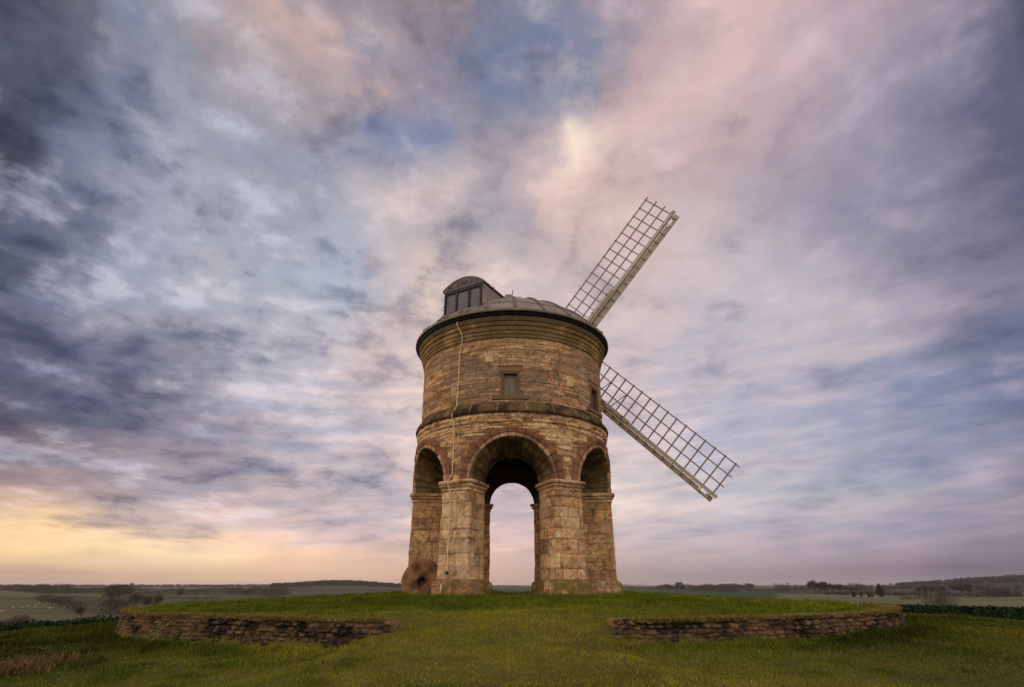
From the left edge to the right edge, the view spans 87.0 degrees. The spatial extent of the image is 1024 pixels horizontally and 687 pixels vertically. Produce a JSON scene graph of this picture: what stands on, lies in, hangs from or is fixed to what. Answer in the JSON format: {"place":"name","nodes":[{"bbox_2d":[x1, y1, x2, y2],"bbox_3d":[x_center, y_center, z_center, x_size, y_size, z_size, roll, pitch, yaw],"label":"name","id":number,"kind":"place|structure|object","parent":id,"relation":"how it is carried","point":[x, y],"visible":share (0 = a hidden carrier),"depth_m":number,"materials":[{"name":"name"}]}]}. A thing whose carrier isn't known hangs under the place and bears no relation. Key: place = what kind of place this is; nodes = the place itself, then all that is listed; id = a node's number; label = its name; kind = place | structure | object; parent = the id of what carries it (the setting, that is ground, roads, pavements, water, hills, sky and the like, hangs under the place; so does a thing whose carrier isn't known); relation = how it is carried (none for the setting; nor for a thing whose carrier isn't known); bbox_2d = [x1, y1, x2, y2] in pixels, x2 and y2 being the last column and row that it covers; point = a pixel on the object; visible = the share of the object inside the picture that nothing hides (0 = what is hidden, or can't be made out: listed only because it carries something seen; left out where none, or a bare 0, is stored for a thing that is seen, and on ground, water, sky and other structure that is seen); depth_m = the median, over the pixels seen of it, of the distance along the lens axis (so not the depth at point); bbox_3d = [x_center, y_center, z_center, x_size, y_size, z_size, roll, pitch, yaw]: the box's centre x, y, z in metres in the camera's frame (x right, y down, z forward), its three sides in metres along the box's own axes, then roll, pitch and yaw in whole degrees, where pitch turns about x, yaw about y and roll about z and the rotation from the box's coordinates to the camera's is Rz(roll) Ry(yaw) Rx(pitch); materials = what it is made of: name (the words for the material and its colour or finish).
{"place":"outdoors","nodes":[
{"label":"outdoors","id":0,"kind":"place"},
{"bbox_2d":[0,580,1023,686],"bbox_3d":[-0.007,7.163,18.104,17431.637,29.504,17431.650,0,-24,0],"label":"ground","id":1,"kind":"structure","parent":0,"point":[43,613],"depth_m":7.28,"materials":[{"name":"green plant"}]},
{"bbox_2d":[1,596,36,599],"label":"hedge","id":2,"kind":"object","parent":1,"relation":"on","point":[9,598],"visible":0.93,"depth_m":311.24,"materials":[{"name":"green plant"}]},
{"bbox_2d":[5,613,32,624],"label":"bush","id":3,"kind":"object","parent":1,"relation":"on","point":[20,620],"visible":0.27,"depth_m":81.54,"materials":[{"name":"plant"}]},
{"bbox_2d":[0,583,106,593],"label":"hedge","id":4,"kind":"object","parent":1,"relation":"on","point":[43,588],"visible":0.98,"depth_m":588.17,"materials":[{"name":"green plant"}]},
{"bbox_2d":[0,648,114,680],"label":"dead bracken","id":5,"kind":"object","parent":1,"relation":"on","point":[16,666],"visible":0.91,"depth_m":7.21,"materials":[{"name":"brown plant"}]},
{"bbox_2d":[34,593,91,611],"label":"hedge","id":6,"kind":"object","parent":1,"relation":"on","point":[55,600],"visible":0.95,"depth_m":208.83,"materials":[{"name":"plant"}]},
{"bbox_2d":[74,605,85,619],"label":"bare tree","id":7,"kind":"object","parent":1,"relation":"on","point":[79,610],"visible":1,"depth_m":124.93,"materials":[{"name":"brown plant"}]},
{"bbox_2d":[69,596,108,606],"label":"hedge","id":8,"kind":"object","parent":1,"relation":"on","point":[90,600],"visible":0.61,"depth_m":218.28,"materials":[{"name":"green plant"}]},
{"bbox_2d":[65,595,153,598],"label":"hedge","id":9,"kind":"object","parent":1,"relation":"on","point":[106,597],"visible":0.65,"depth_m":336.18,"materials":[{"name":"green plant"}]},
{"bbox_2d":[85,594,146,614],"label":"hedge","id":10,"kind":"object","parent":1,"relation":"on","point":[121,602],"visible":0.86,"depth_m":159.21,"materials":[{"name":"plant"}]},
{"bbox_2d":[98,584,136,596],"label":"hedge","id":11,"kind":"object","parent":1,"relation":"on","point":[119,589],"visible":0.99,"depth_m":435.52,"materials":[{"name":"plant"}]},
{"bbox_2d":[0,583,268,587],"bbox_3d":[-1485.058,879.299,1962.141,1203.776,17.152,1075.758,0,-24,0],"label":"woodland","id":12,"kind":"object","parent":1,"relation":"on","point":[177,585],"visible":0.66,"depth_m":1949.49,"materials":[{"name":"green plant"}]},
{"bbox_2d":[129,592,142,603],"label":"bush","id":13,"kind":"object","parent":1,"relation":"on","point":[135,596],"visible":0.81,"depth_m":249.06,"materials":[{"name":"green plant"}]},
{"bbox_2d":[141,596,154,604],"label":"bush","id":14,"kind":"object","parent":1,"relation":"on","point":[146,601],"visible":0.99,"depth_m":233.33,"materials":[{"name":"green plant"}]},
{"bbox_2d":[154,594,164,603],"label":"bush","id":15,"kind":"object","parent":1,"relation":"on","point":[157,599],"visible":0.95,"depth_m":249.00,"materials":[{"name":"green plant"}]},
{"bbox_2d":[131,596,218,599],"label":"hedge","id":16,"kind":"object","parent":1,"relation":"on","point":[207,598],"visible":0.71,"depth_m":324.70,"materials":[{"name":"green plant"}]},
{"bbox_2d":[175,587,184,595],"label":"bush","id":17,"kind":"object","parent":1,"relation":"on","point":[179,592],"visible":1,"depth_m":433.89,"materials":[{"name":"green plant"}]},
{"bbox_2d":[130,586,265,595],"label":"hedge","id":18,"kind":"object","parent":1,"relation":"on","point":[247,591],"visible":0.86,"depth_m":474.66,"materials":[{"name":"green plant"}]},
{"bbox_2d":[115,613,398,647],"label":"terrace wall","id":19,"kind":"structure","parent":1,"relation":"on","point":[225,626],"depth_m":8.60,"materials":[{"name":"stone"}]},
{"bbox_2d":[249,583,298,596],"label":"hedge","id":20,"kind":"object","parent":1,"relation":"on","point":[274,591],"visible":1,"depth_m":424.82,"materials":[{"name":"green plant"}]},
{"bbox_2d":[268,579,400,587],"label":"woodland","id":21,"kind":"object","parent":1,"relation":"on","point":[342,582],"visible":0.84,"depth_m":1318.02,"materials":[{"name":"green plant"}]},
{"bbox_2d":[401,559,437,594],"bbox_3d":[-2.825,7.545,17.065,1.365,1.395,0.656,0,-24,0],"label":"millstone","id":22,"kind":"object","parent":1,"relation":"on","point":[416,573],"visible":0.74,"depth_m":16.99,"materials":[{"name":"stone"}]},
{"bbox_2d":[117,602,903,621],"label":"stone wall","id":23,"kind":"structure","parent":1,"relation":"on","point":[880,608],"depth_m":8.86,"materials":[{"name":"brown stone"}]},
{"bbox_2d":[0,602,1023,631],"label":"crop field","id":24,"kind":"structure","parent":1,"relation":"on","point":[998,611],"depth_m":20.44,"materials":[{"name":"green plant"}]},
{"bbox_2d":[408,196,739,595],"bbox_3d":[1.661,1.237,21.799,11.264,16.787,7.440,13,-27,-27],"label":"windmill","id":25,"kind":"object","parent":1,"relation":"on","point":[512,388],"visible":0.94,"depth_m":17.70,"materials":[{"name":"stone"}]},
{"bbox_2d":[492,365,527,399],"bbox_3d":[-0.054,1.252,17.201,1.143,1.125,0.217,0,-24,0],"label":"window","id":26,"kind":"structure","parent":25,"relation":"in","point":[510,374],"depth_m":17.22,"materials":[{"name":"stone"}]},
{"bbox_2d":[586,379,601,417],"bbox_3d":[2.781,1.897,18.639,0.205,1.125,1.140,-14,-28,28],"label":"window","id":27,"kind":"structure","parent":25,"relation":"in","point":[594,408],"depth_m":18.68,"materials":[{"name":"stone"}]},
{"bbox_2d":[627,586,662,589],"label":"hedge","id":28,"kind":"object","parent":1,"relation":"on","point":[652,588],"visible":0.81,"depth_m":1121.50,"materials":[{"name":"green plant"}]},
{"bbox_2d":[655,583,754,589],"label":"hedge","id":29,"kind":"object","parent":1,"relation":"on","point":[744,586],"visible":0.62,"depth_m":1115.62,"materials":[{"name":"green plant"}]},
{"bbox_2d":[689,583,741,592],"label":"hedge","id":30,"kind":"object","parent":1,"relation":"on","point":[712,587],"visible":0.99,"depth_m":709.98,"materials":[{"name":"green plant"}]},
{"bbox_2d":[606,599,906,643],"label":"terrace wall","id":31,"kind":"structure","parent":1,"relation":"on","point":[780,628],"depth_m":8.52,"materials":[{"name":"stone"}]},
{"bbox_2d":[624,583,893,586],"bbox_3d":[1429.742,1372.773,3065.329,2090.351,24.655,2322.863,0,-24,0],"label":"woodland","id":32,"kind":"object","parent":1,"relation":"on","point":[625,585],"visible":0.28,"depth_m":3153.65,"materials":[{"name":"green plant"}]},
{"bbox_2d":[745,588,798,591],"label":"hedge","id":33,"kind":"object","parent":1,"relation":"on","point":[767,590],"visible":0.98,"depth_m":711.33,"materials":[{"name":"green plant"}]},
{"bbox_2d":[805,580,815,593],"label":"distant tree","id":34,"kind":"object","parent":1,"relation":"on","point":[811,583],"visible":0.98,"depth_m":559.35,"materials":[{"name":"green plant"}]},
{"bbox_2d":[815,581,827,593],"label":"distant tree","id":35,"kind":"object","parent":1,"relation":"on","point":[822,585],"visible":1,"depth_m":555.80,"materials":[{"name":"green plant"}]},
{"bbox_2d":[834,584,840,593],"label":"distant tree","id":36,"kind":"object","parent":1,"relation":"on","point":[837,586],"visible":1,"depth_m":550.96,"materials":[{"name":"plant"}]},
{"bbox_2d":[875,584,884,596],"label":"conifer","id":37,"kind":"object","parent":1,"relation":"on","point":[880,590],"visible":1,"depth_m":401.25,"materials":[{"name":"green plant"}]},
{"bbox_2d":[890,588,902,595],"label":"house","id":38,"kind":"structure","parent":1,"relation":"on","point":[895,590],"depth_m":456.41,"materials":[{"name":"brick"}]},
{"bbox_2d":[773,581,1020,591],"bbox_3d":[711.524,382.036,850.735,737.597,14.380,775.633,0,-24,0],"label":"woodland","id":39,"kind":"object","parent":1,"relation":"on","point":[861,587],"visible":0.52,"depth_m":703.36,"materials":[{"name":"green plant"}]},
{"bbox_2d":[904,588,915,594],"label":"house","id":40,"kind":"structure","parent":1,"relation":"on","point":[909,590],"depth_m":481.87,"materials":[{"name":"brick"}]},
{"bbox_2d":[900,595,926,599],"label":"hedge","id":41,"kind":"object","parent":1,"relation":"on","point":[913,597],"visible":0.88,"depth_m":320.29,"materials":[{"name":"green plant"}]},
{"bbox_2d":[822,590,1023,597],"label":"hedge","id":42,"kind":"object","parent":1,"relation":"on","point":[998,594],"visible":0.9,"depth_m":390.99,"materials":[{"name":"green plant"}]},
{"bbox_2d":[922,585,930,591],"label":"distant tree","id":43,"kind":"object","parent":1,"relation":"on","point":[924,587],"visible":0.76,"depth_m":443.20,"materials":[{"name":"plant"}]},
{"bbox_2d":[921,583,959,605],"bbox_3d":[43.050,25.692,54.319,3.634,3.244,3.860,-20,-31,38],"label":"bush","id":44,"kind":"object","parent":1,"relation":"on","point":[941,599],"visible":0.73,"depth_m":54.27,"materials":[{"name":"plant"}]},
{"bbox_2d":[946,590,962,596],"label":"house","id":45,"kind":"structure","parent":1,"relation":"on","point":[957,595],"depth_m":406.00,"materials":[{"name":"brick"}]},
{"bbox_2d":[948,583,960,590],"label":"distant tree","id":46,"kind":"object","parent":1,"relation":"on","point":[951,586],"visible":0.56,"depth_m":467.45,"materials":[{"name":"green plant"}]},
{"bbox_2d":[895,573,1023,585],"bbox_3d":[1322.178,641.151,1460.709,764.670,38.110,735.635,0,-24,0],"label":"woodland","id":47,"kind":"object","parent":1,"relation":"on","point":[999,579],"visible":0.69,"depth_m":1282.65,"materials":[{"name":"green plant"}]},
{"bbox_2d":[955,585,964,591],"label":"distant tree","id":48,"kind":"object","parent":1,"relation":"on","point":[960,588],"visible":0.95,"depth_m":434.85,"materials":[{"name":"plant"}]},
{"bbox_2d":[958,582,972,595],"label":"distant tree","id":49,"kind":"object","parent":1,"relation":"on","point":[966,585],"visible":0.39,"depth_m":463.52,"materials":[{"name":"plant"}]},
{"bbox_2d":[964,587,972,595],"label":"distant tree","id":50,"kind":"object","parent":1,"relation":"on","point":[968,589],"visible":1,"depth_m":410.15,"materials":[{"name":"plant"}]},
{"bbox_2d":[975,585,1023,595],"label":"hedge","id":51,"kind":"object","parent":1,"relation":"on","point":[998,590],"visible":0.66,"depth_m":449.91,"materials":[{"name":"plant"}]},
{"bbox_2d":[0,0,1023,585],"label":"sky","id":52,"kind":"structure","parent":0,"point":[231,231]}
]}

